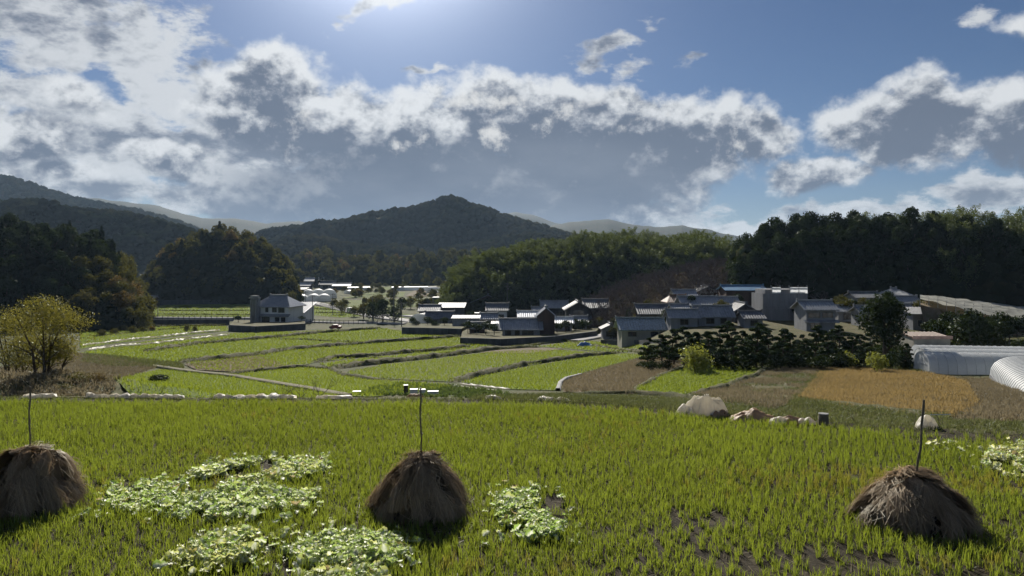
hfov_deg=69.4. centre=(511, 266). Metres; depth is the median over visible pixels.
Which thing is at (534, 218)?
mountain
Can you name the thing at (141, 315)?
broadleaf tree
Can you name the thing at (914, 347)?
greenhouse
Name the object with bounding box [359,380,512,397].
vegetable leaves
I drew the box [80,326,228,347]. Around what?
rice field
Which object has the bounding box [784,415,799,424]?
net heap
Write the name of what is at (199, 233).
broadleaf tree
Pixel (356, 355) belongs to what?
field dike
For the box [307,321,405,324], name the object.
road
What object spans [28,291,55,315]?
evergreen tree
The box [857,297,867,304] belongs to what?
garden tree
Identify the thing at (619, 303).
bare fruit tree
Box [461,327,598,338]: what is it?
yard
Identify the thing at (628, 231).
bamboo clump
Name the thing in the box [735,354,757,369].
shrub
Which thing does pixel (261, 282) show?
broadleaf tree
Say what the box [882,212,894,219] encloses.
evergreen tree
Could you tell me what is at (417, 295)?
distant tree
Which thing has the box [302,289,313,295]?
greenhouse
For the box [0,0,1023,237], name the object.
sky
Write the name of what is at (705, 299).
house
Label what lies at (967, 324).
round tree
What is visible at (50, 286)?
evergreen tree
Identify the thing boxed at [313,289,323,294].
greenhouse
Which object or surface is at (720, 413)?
tarp bundle
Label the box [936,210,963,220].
bamboo clump
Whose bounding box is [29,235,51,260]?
evergreen tree
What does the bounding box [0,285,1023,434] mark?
ground
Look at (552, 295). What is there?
bamboo clump
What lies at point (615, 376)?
fallow field
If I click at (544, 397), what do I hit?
film strip
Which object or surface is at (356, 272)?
distant tree
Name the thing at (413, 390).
crate
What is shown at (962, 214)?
bamboo clump
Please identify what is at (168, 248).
broadleaf tree
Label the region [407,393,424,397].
cloth heap
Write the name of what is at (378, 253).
distant tree
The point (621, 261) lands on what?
bamboo clump
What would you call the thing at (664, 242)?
bamboo clump
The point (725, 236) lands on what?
bamboo clump
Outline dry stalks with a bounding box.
[186,355,1023,420]
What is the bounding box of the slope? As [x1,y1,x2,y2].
[920,301,1023,335]
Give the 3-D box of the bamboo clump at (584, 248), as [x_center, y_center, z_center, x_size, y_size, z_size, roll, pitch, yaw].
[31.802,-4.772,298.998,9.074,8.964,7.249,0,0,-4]
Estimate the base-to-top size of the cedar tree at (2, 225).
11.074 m
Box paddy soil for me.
[0,397,1023,575]
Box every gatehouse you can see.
[663,307,700,329]
[691,304,735,325]
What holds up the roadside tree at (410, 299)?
on the ground at (120, 389)
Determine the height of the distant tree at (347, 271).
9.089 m
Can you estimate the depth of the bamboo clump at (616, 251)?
290.23 m
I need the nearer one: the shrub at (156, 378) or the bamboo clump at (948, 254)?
the shrub at (156, 378)
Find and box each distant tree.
[304,252,312,259]
[304,261,315,267]
[310,253,321,263]
[312,248,320,253]
[318,262,328,272]
[319,258,332,264]
[320,254,330,260]
[328,298,337,305]
[340,269,351,274]
[341,262,349,270]
[349,290,357,296]
[353,265,358,276]
[356,289,362,296]
[362,255,369,261]
[365,287,373,292]
[368,259,376,264]
[374,250,384,259]
[380,249,384,260]
[386,290,395,298]
[387,298,396,305]
[401,274,410,284]
[405,254,416,262]
[409,260,422,270]
[414,292,422,300]
[415,298,426,304]
[421,275,430,284]
[422,268,432,279]
[426,291,436,298]
[428,258,433,269]
[432,276,442,286]
[456,249,465,256]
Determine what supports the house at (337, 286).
on the ground at (120, 389)
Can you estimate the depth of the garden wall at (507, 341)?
159.95 m
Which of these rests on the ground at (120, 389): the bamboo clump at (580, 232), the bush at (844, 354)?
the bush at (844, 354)
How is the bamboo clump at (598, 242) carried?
on the hill
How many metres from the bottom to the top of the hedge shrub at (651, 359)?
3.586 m
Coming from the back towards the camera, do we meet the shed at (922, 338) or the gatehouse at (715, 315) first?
the gatehouse at (715, 315)
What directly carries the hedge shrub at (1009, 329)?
on the ground at (120, 389)
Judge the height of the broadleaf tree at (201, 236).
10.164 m
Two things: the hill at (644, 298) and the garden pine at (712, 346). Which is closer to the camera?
the garden pine at (712, 346)
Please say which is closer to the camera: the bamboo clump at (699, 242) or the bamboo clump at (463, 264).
the bamboo clump at (699, 242)
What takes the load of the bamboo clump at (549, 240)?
on the hill
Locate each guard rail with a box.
[155,315,233,319]
[306,319,382,323]
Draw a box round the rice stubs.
[0,401,1023,575]
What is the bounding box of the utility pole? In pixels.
[391,287,395,321]
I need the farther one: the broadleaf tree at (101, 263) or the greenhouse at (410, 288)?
the greenhouse at (410, 288)
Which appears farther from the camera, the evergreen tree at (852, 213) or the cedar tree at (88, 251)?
the cedar tree at (88, 251)
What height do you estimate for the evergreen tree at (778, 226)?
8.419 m
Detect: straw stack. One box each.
[0,386,93,522]
[362,387,479,527]
[843,400,988,543]
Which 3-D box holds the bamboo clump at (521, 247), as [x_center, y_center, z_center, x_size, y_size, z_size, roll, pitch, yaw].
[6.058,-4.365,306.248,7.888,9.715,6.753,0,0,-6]
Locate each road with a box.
[153,317,249,320]
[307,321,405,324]
[309,301,408,322]
[570,334,600,340]
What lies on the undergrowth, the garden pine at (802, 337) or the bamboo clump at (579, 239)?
the bamboo clump at (579, 239)
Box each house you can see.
[249,294,306,321]
[300,282,313,289]
[304,277,325,283]
[318,281,336,289]
[332,282,352,289]
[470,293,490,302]
[485,302,508,320]
[498,317,543,334]
[516,309,539,317]
[535,304,556,333]
[539,299,568,315]
[562,299,591,318]
[581,298,609,315]
[631,303,667,316]
[670,288,697,294]
[674,294,719,307]
[696,283,718,294]
[732,300,755,322]
[735,309,766,327]
[790,298,839,330]
[842,290,881,303]
[847,304,882,326]
[879,286,911,294]
[894,294,918,305]
[898,302,913,322]
[899,307,924,330]
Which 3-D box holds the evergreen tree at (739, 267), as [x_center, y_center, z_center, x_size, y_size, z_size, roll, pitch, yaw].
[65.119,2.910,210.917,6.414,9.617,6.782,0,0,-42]
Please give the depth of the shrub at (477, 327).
180.19 m
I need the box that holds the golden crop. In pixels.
[794,366,983,416]
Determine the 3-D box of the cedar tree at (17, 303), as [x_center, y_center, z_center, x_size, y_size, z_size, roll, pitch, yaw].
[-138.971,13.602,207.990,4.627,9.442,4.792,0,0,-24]
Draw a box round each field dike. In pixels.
[103,328,180,335]
[143,327,378,351]
[152,324,226,326]
[163,310,244,310]
[163,314,241,314]
[164,306,247,307]
[180,335,456,362]
[216,364,388,379]
[280,338,351,341]
[314,344,473,362]
[333,344,538,368]
[450,351,623,381]
[524,340,643,352]
[568,390,692,397]
[634,366,686,389]
[688,367,771,395]
[813,400,952,417]
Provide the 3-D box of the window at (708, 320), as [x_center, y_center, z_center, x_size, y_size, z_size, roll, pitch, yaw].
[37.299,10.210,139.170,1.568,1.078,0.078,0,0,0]
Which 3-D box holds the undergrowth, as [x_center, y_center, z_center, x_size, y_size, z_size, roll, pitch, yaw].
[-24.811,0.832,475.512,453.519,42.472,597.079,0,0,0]
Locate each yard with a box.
[230,320,304,325]
[403,322,466,330]
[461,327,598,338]
[650,305,919,345]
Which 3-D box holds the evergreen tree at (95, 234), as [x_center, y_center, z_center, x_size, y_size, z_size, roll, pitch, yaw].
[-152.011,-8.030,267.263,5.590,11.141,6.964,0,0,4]
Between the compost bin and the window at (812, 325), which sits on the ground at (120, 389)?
the compost bin
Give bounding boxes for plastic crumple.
[769,416,786,424]
[798,417,815,424]
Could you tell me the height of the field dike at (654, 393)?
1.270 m
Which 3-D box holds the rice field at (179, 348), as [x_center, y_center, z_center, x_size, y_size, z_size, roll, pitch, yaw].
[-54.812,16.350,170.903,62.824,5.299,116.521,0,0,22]
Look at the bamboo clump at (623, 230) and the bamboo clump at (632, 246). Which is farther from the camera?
the bamboo clump at (623, 230)
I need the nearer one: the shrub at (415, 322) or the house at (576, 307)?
the shrub at (415, 322)
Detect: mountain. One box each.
[88,198,304,233]
[508,212,558,225]
[550,219,740,243]
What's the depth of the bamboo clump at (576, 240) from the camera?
306.60 m
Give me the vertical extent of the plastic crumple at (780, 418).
0.270 m
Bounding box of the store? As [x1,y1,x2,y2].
[467,321,486,332]
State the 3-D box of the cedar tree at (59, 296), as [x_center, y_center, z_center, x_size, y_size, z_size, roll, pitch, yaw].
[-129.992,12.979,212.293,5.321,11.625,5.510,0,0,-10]
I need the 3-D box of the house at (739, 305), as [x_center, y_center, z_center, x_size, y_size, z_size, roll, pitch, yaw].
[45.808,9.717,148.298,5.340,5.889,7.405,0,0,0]
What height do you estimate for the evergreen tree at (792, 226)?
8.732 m
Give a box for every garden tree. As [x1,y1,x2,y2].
[595,317,603,326]
[608,327,616,339]
[656,261,671,274]
[713,299,728,304]
[735,293,743,301]
[833,294,846,303]
[836,298,858,307]
[852,292,910,356]
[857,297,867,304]
[880,290,895,301]
[913,299,924,306]
[990,336,1010,345]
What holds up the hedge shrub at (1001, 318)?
on the ground at (120, 389)
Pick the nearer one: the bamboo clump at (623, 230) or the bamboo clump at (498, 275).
the bamboo clump at (498, 275)
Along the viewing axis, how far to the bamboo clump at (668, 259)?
274.42 m
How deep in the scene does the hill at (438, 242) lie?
1163.50 m
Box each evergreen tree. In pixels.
[0,212,21,229]
[0,227,19,241]
[0,274,23,305]
[0,299,10,310]
[14,221,32,230]
[24,227,42,241]
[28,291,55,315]
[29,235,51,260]
[35,222,53,233]
[38,278,58,297]
[42,230,64,251]
[48,250,69,260]
[49,255,77,276]
[56,224,75,231]
[58,226,78,244]
[58,285,76,302]
[71,237,88,253]
[72,266,91,282]
[81,233,96,242]
[85,229,98,238]
[91,244,107,260]
[92,238,110,255]
[105,239,116,247]
[107,251,121,265]
[109,265,119,274]
[725,248,737,268]
[728,260,748,281]
[732,239,741,249]
[733,255,746,265]
[736,232,751,248]
[741,238,750,249]
[744,248,767,275]
[748,233,766,248]
[754,227,769,237]
[754,239,773,251]
[760,223,771,235]
[766,216,785,232]
[770,222,784,236]
[771,234,789,251]
[773,231,788,243]
[786,221,802,236]
[787,213,800,223]
[793,229,814,243]
[795,214,817,230]
[799,269,817,287]
[803,211,820,225]
[812,215,834,231]
[823,212,846,227]
[825,223,842,241]
[838,217,853,231]
[844,225,859,243]
[845,209,858,221]
[848,216,877,234]
[851,212,867,228]
[866,216,886,233]
[875,215,887,224]
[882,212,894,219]
[885,219,900,227]
[889,225,912,245]
[898,206,921,228]
[918,219,938,236]
[924,211,941,225]
[954,214,975,234]
[980,218,1006,242]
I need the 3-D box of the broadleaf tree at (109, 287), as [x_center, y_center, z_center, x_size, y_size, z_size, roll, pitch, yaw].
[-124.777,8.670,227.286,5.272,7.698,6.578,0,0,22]
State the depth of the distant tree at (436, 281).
518.56 m
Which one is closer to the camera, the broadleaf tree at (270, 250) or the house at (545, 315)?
the house at (545, 315)
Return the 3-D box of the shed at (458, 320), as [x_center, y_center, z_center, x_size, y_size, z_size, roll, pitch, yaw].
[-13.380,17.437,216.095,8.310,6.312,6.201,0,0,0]
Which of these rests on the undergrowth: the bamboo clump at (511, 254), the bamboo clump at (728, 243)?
the bamboo clump at (728, 243)
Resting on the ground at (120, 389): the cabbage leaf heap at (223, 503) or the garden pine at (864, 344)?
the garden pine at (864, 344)
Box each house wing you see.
[302,302,316,322]
[569,314,587,328]
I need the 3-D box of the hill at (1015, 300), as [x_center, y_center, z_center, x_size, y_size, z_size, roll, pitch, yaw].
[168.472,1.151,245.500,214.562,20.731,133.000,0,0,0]
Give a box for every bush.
[96,329,106,334]
[108,328,119,333]
[118,324,127,330]
[127,325,138,332]
[138,327,148,330]
[678,342,715,372]
[835,350,858,367]
[865,351,889,371]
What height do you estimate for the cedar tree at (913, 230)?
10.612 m
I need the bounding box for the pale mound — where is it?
[915,415,938,429]
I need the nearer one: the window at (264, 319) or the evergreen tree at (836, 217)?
the evergreen tree at (836, 217)
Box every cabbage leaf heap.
[70,471,194,517]
[145,481,336,528]
[153,518,289,575]
[158,450,338,490]
[253,523,423,575]
[286,554,404,575]
[480,480,581,545]
[925,437,1023,479]
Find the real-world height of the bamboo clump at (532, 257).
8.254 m
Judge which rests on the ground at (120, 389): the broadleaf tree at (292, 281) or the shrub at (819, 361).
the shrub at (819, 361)
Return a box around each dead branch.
[284,383,307,397]
[311,377,338,395]
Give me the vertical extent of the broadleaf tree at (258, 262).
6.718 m
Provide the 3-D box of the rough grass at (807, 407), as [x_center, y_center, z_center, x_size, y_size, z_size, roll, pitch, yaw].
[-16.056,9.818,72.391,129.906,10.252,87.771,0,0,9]
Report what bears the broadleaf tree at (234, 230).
on the hill
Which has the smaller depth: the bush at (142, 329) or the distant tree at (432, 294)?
the bush at (142, 329)
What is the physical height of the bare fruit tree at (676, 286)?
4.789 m
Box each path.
[150,365,351,394]
[556,373,581,390]
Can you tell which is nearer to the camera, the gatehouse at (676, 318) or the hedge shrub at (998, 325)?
the hedge shrub at (998, 325)
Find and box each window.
[262,317,269,321]
[278,308,284,312]
[505,330,510,334]
[522,331,533,334]
[573,310,583,314]
[628,332,636,336]
[680,319,687,324]
[706,318,713,323]
[720,318,726,323]
[750,320,757,325]
[808,312,819,317]
[810,323,819,329]
[822,312,832,317]
[844,314,850,319]
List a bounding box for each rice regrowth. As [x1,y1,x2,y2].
[0,394,1023,575]
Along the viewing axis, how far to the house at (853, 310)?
139.80 m
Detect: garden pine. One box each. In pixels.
[638,338,657,361]
[647,334,675,360]
[657,329,684,364]
[669,326,702,368]
[682,332,710,356]
[698,331,723,366]
[711,326,731,355]
[715,328,747,367]
[716,321,736,345]
[731,330,753,358]
[740,323,770,367]
[754,328,771,345]
[757,332,778,356]
[769,329,794,367]
[773,328,789,346]
[780,332,802,356]
[794,334,806,345]
[795,339,813,358]
[803,325,829,356]
[811,330,825,350]
[815,333,837,358]
[826,325,853,356]
[829,333,841,353]
[841,334,863,355]
[853,334,873,359]
[863,333,879,349]
[897,343,913,359]
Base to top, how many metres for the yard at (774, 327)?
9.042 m
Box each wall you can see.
[153,319,229,324]
[160,299,220,304]
[229,323,305,332]
[402,327,461,335]
[460,331,596,345]
[601,339,661,344]
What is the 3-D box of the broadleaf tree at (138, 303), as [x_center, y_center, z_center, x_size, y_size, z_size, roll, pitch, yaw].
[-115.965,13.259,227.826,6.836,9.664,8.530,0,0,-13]
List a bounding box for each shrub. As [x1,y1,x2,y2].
[148,374,170,381]
[411,320,419,324]
[424,317,431,324]
[431,321,440,325]
[440,317,448,324]
[462,321,475,328]
[472,323,481,333]
[480,321,491,334]
[488,324,498,334]
[555,323,562,328]
[560,320,572,331]
[572,319,583,325]
[579,321,589,329]
[635,361,648,367]
[638,347,667,360]
[641,361,662,369]
[656,359,672,369]
[707,354,726,367]
[710,346,730,361]
[716,355,749,370]
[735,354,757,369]
[751,351,770,367]
[764,354,785,368]
[779,352,809,368]
[799,353,814,366]
[809,354,831,368]
[810,346,831,356]
[825,353,854,367]
[846,353,868,366]
[862,346,880,358]
[873,346,897,357]
[882,353,902,368]
[892,345,909,358]
[894,355,914,369]
[920,319,945,331]
[928,319,951,335]
[937,310,958,334]
[984,319,1004,341]
[988,310,1014,335]
[998,322,1018,341]
[1009,315,1023,337]
[1010,338,1023,346]
[1013,315,1023,334]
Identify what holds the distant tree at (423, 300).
on the ground at (120, 389)
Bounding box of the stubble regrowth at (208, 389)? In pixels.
[79,304,764,398]
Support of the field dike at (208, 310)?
on the ground at (120, 389)
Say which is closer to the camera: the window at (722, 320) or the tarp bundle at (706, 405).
the tarp bundle at (706, 405)
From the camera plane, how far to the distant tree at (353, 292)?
411.46 m
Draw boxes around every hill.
[0,184,89,206]
[10,316,139,332]
[34,206,181,277]
[264,204,492,244]
[602,273,724,322]
[769,279,1023,306]
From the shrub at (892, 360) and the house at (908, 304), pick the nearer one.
the shrub at (892, 360)
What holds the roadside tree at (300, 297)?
on the ground at (120, 389)
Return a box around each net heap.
[729,408,773,422]
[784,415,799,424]
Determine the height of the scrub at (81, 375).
1.095 m
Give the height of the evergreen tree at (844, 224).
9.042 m
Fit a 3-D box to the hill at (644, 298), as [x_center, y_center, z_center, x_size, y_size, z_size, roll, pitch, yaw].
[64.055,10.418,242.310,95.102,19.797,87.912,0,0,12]
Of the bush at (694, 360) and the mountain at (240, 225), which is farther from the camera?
the mountain at (240, 225)
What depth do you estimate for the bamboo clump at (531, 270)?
289.21 m
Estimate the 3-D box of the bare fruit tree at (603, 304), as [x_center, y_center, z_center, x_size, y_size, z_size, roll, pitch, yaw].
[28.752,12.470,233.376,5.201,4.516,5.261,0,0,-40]
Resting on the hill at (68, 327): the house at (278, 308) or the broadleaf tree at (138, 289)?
the broadleaf tree at (138, 289)
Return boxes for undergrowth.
[0,222,1023,332]
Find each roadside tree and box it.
[183,324,190,331]
[286,290,296,299]
[296,293,304,301]
[334,300,347,313]
[350,305,358,316]
[356,302,369,318]
[365,301,380,320]
[366,294,382,307]
[373,298,389,321]
[388,305,402,321]
[396,297,406,310]
[406,296,417,308]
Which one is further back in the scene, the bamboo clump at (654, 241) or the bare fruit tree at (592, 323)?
the bamboo clump at (654, 241)
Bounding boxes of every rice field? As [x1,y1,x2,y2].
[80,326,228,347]
[81,328,440,361]
[115,370,315,398]
[153,304,249,316]
[189,338,491,371]
[243,368,448,395]
[314,306,356,317]
[324,348,471,366]
[337,299,421,310]
[345,292,404,297]
[346,350,584,381]
[463,354,640,389]
[541,341,659,351]
[637,366,758,393]
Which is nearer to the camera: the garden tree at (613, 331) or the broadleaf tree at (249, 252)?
the garden tree at (613, 331)
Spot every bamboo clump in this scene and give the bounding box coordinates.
[434,293,454,303]
[437,284,449,298]
[441,282,457,295]
[446,267,461,285]
[447,265,459,284]
[451,292,466,302]
[452,273,469,291]
[457,254,472,264]
[458,273,473,285]
[459,262,474,272]
[459,265,473,279]
[468,267,484,278]
[471,249,484,261]
[471,251,489,266]
[471,256,489,272]
[477,267,494,279]
[479,248,496,263]
[484,273,504,289]
[487,255,499,265]
[488,245,509,258]
[489,259,504,269]
[491,270,507,284]
[494,249,510,260]
[496,257,513,272]
[498,274,515,290]
[504,247,518,259]
[505,254,516,268]
[509,244,518,257]
[510,257,525,268]
[514,239,533,251]
[515,249,530,262]
[515,260,528,280]
[516,290,531,308]
[519,245,535,259]
[524,250,537,259]
[524,261,541,279]
[530,238,543,248]
[531,259,545,274]
[533,251,546,262]
[536,246,554,257]
[538,288,552,299]
[540,262,554,275]
[541,238,557,250]
[542,241,553,253]
[545,248,560,260]
[548,254,564,268]
[549,261,565,276]
[550,290,562,299]
[551,237,567,248]
[558,242,570,253]
[561,249,575,260]
[564,253,581,261]
[564,262,578,279]
[565,256,578,267]
[566,235,583,247]
[567,234,585,245]
[568,243,583,258]
[568,287,584,301]
[571,229,586,244]
[573,261,592,278]
[580,253,592,263]
[582,232,596,244]
[582,244,601,256]
[588,249,605,265]
[589,236,606,252]
[592,246,608,261]
[594,253,609,268]
[600,233,616,240]
[600,238,614,252]
[603,245,610,255]
[607,235,620,246]
[607,243,624,265]
[610,254,628,274]
[612,229,626,242]
[613,240,628,257]
[616,228,636,241]
[617,226,636,241]
[619,237,637,253]
[626,232,642,246]
[626,243,639,255]
[628,246,643,260]
[631,247,652,271]
[636,238,657,253]
[641,228,655,239]
[642,236,658,246]
[645,249,663,268]
[649,238,660,249]
[655,237,672,253]
[657,244,675,259]
[658,256,678,270]
[663,256,676,266]
[672,246,686,261]
[673,242,694,256]
[677,236,693,247]
[684,231,702,244]
[685,243,706,258]
[686,238,705,253]
[686,247,698,262]
[691,228,707,234]
[696,241,714,252]
[696,253,715,263]
[699,251,714,260]
[703,232,718,241]
[703,249,715,259]
[704,237,719,250]
[707,241,727,257]
[715,234,732,246]
[721,240,735,252]
[858,211,878,218]
[930,212,951,230]
[935,247,963,270]
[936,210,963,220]
[941,220,967,244]
[947,207,977,218]
[948,212,974,223]
[951,220,982,243]
[956,203,987,220]
[965,214,987,227]
[976,210,994,224]
[992,212,1012,226]
[1001,213,1017,228]
[1002,206,1023,224]
[1005,213,1023,233]
[1008,221,1023,235]
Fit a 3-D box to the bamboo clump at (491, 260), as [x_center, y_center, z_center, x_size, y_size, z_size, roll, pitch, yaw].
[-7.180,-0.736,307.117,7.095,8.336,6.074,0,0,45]
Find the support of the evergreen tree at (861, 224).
on the hill at (1015, 300)
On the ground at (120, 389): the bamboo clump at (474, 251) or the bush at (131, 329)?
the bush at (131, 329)
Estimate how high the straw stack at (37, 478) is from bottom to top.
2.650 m
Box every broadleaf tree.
[67,289,98,312]
[73,254,92,270]
[77,273,102,289]
[78,286,97,297]
[90,255,114,271]
[94,268,117,282]
[95,283,113,294]
[96,290,115,302]
[107,275,127,289]
[110,290,136,311]
[111,279,136,296]
[112,267,138,283]
[115,305,135,323]
[118,266,133,279]
[119,258,130,268]
[121,255,137,270]
[124,264,138,273]
[126,294,147,311]
[127,280,143,297]
[131,307,155,328]
[137,280,145,291]
[138,278,149,290]
[138,293,157,305]
[140,295,148,305]
[145,309,156,324]
[147,260,156,270]
[147,279,153,291]
[148,267,161,278]
[149,301,156,311]
[155,248,164,257]
[162,243,172,252]
[168,252,176,259]
[171,241,179,249]
[176,239,184,250]
[183,239,193,248]
[185,231,195,237]
[187,238,200,250]
[196,228,208,237]
[199,231,204,241]
[204,232,210,244]
[212,229,225,239]
[215,224,226,231]
[216,221,223,232]
[222,229,238,241]
[224,250,239,261]
[227,226,239,235]
[231,242,244,254]
[238,238,248,247]
[240,229,249,237]
[241,247,258,262]
[245,231,256,239]
[251,277,265,290]
[253,257,265,266]
[257,236,268,242]
[260,242,270,249]
[263,244,276,256]
[264,266,282,278]
[268,258,280,266]
[271,253,285,265]
[280,268,287,276]
[280,287,294,293]
[282,257,294,269]
[282,274,299,289]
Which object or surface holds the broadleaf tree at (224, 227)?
on the hill
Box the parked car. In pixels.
[329,324,341,328]
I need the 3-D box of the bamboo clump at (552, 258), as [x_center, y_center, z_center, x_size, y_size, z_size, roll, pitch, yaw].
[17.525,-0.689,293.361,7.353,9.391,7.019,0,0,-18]
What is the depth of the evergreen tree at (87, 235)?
258.56 m
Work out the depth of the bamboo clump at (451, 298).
284.77 m
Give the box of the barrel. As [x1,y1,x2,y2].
[818,412,828,425]
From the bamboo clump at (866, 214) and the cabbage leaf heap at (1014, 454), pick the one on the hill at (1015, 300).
the bamboo clump at (866, 214)
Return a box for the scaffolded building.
[752,285,807,320]
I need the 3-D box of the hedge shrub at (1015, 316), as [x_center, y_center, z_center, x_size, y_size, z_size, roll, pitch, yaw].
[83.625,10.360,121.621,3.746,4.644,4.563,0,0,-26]
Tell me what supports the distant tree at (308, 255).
on the hill
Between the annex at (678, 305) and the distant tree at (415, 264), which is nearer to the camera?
the annex at (678, 305)
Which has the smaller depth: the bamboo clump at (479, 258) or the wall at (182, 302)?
the bamboo clump at (479, 258)
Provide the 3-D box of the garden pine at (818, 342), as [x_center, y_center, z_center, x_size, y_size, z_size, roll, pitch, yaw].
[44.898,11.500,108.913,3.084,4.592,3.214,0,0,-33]
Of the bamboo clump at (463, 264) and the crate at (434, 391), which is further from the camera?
the bamboo clump at (463, 264)
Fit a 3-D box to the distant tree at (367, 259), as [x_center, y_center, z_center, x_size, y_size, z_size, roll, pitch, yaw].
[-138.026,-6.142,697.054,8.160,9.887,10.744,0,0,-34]
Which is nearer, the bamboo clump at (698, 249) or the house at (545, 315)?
the house at (545, 315)
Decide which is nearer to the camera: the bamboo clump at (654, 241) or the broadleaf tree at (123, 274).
the broadleaf tree at (123, 274)
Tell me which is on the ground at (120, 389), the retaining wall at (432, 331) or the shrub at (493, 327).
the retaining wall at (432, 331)
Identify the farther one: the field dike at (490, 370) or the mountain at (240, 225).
the mountain at (240, 225)
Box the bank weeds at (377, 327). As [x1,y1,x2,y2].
[94,306,961,415]
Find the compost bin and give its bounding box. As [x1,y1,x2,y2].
[404,384,407,394]
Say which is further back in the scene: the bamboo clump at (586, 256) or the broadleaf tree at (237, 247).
the broadleaf tree at (237, 247)
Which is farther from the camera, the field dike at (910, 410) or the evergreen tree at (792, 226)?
the evergreen tree at (792, 226)
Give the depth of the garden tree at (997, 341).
107.69 m
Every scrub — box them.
[55,383,75,389]
[67,371,92,383]
[88,371,110,383]
[587,267,727,330]
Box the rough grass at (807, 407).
[81,352,1023,428]
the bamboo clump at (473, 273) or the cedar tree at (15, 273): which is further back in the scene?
the bamboo clump at (473, 273)
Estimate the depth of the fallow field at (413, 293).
457.97 m
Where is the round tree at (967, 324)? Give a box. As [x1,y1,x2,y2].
[943,308,1002,345]
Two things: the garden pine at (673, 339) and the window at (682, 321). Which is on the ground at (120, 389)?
the garden pine at (673, 339)
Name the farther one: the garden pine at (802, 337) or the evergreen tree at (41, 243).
the evergreen tree at (41, 243)
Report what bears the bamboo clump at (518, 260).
on the hill
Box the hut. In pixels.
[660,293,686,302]
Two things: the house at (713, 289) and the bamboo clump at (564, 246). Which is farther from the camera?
the bamboo clump at (564, 246)
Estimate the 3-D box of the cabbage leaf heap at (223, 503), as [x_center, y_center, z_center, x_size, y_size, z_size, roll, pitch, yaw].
[-5.287,4.866,15.205,3.830,0.392,2.660,0,0,0]
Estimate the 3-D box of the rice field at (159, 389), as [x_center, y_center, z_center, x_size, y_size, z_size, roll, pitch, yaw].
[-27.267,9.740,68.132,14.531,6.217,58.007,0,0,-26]
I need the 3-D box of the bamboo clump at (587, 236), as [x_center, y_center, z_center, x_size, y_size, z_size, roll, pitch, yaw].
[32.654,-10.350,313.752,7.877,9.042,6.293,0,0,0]
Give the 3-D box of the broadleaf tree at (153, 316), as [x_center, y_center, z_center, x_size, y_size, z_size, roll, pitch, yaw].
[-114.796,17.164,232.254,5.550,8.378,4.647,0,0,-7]
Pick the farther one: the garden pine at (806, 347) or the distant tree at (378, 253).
the distant tree at (378, 253)
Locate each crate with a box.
[410,388,417,393]
[427,390,438,393]
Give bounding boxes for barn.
[417,303,441,312]
[424,310,454,322]
[439,302,465,314]
[613,316,667,347]
[716,284,765,304]
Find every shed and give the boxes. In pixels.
[451,315,480,325]
[479,311,498,322]
[531,305,547,309]
[598,321,616,338]
[899,331,952,361]
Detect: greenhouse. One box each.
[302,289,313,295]
[308,294,318,300]
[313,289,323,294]
[317,294,330,301]
[323,289,336,297]
[391,286,427,290]
[409,310,441,322]
[424,287,437,290]
[910,345,1023,361]
[913,348,1023,360]
[914,351,1023,374]
[989,355,1023,390]
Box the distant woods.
[0,174,585,264]
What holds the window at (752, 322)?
in the house at (748, 318)
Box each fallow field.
[185,356,279,370]
[406,290,439,295]
[485,348,558,352]
[563,358,682,393]
[726,369,810,408]
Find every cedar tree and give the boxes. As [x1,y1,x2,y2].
[0,219,4,234]
[9,263,23,291]
[13,299,21,324]
[21,221,27,236]
[21,227,31,246]
[22,279,33,301]
[52,292,66,326]
[60,229,72,254]
[84,237,94,259]
[96,297,106,319]
[97,226,105,242]
[108,239,117,255]
[313,274,318,287]
[352,274,357,286]
[908,218,922,239]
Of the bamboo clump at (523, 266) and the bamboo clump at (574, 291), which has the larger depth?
the bamboo clump at (523, 266)
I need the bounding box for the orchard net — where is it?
[920,295,1023,318]
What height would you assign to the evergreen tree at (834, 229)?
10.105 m
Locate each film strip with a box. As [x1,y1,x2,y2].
[21,392,296,398]
[83,329,219,344]
[89,334,228,349]
[316,395,352,398]
[460,383,509,388]
[486,395,608,403]
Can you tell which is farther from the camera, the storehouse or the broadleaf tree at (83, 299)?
the broadleaf tree at (83, 299)
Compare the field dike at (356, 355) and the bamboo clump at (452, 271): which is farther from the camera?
the bamboo clump at (452, 271)
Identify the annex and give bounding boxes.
[667,302,689,307]
[718,295,739,304]
[835,304,852,321]
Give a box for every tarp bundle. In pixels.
[677,404,694,416]
[686,394,727,416]
[710,409,728,417]
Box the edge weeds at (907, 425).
[0,393,1023,437]
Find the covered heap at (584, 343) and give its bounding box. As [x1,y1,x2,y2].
[577,342,592,345]
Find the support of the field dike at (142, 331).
on the ground at (120, 389)
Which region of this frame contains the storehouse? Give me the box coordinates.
[555,315,574,330]
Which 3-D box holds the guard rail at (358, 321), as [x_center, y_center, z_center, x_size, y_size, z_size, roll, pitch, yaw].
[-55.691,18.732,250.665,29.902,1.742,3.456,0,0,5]
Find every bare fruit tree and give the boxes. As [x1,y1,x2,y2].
[589,321,601,327]
[591,309,607,317]
[596,299,613,309]
[596,311,612,323]
[604,302,613,311]
[604,313,621,318]
[614,295,630,307]
[614,300,631,309]
[635,294,657,302]
[653,292,668,302]
[669,282,683,289]
[685,282,701,288]
[689,275,707,286]
[696,280,719,293]
[702,289,718,294]
[809,292,828,298]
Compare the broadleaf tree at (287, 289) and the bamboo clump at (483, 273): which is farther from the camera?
the broadleaf tree at (287, 289)

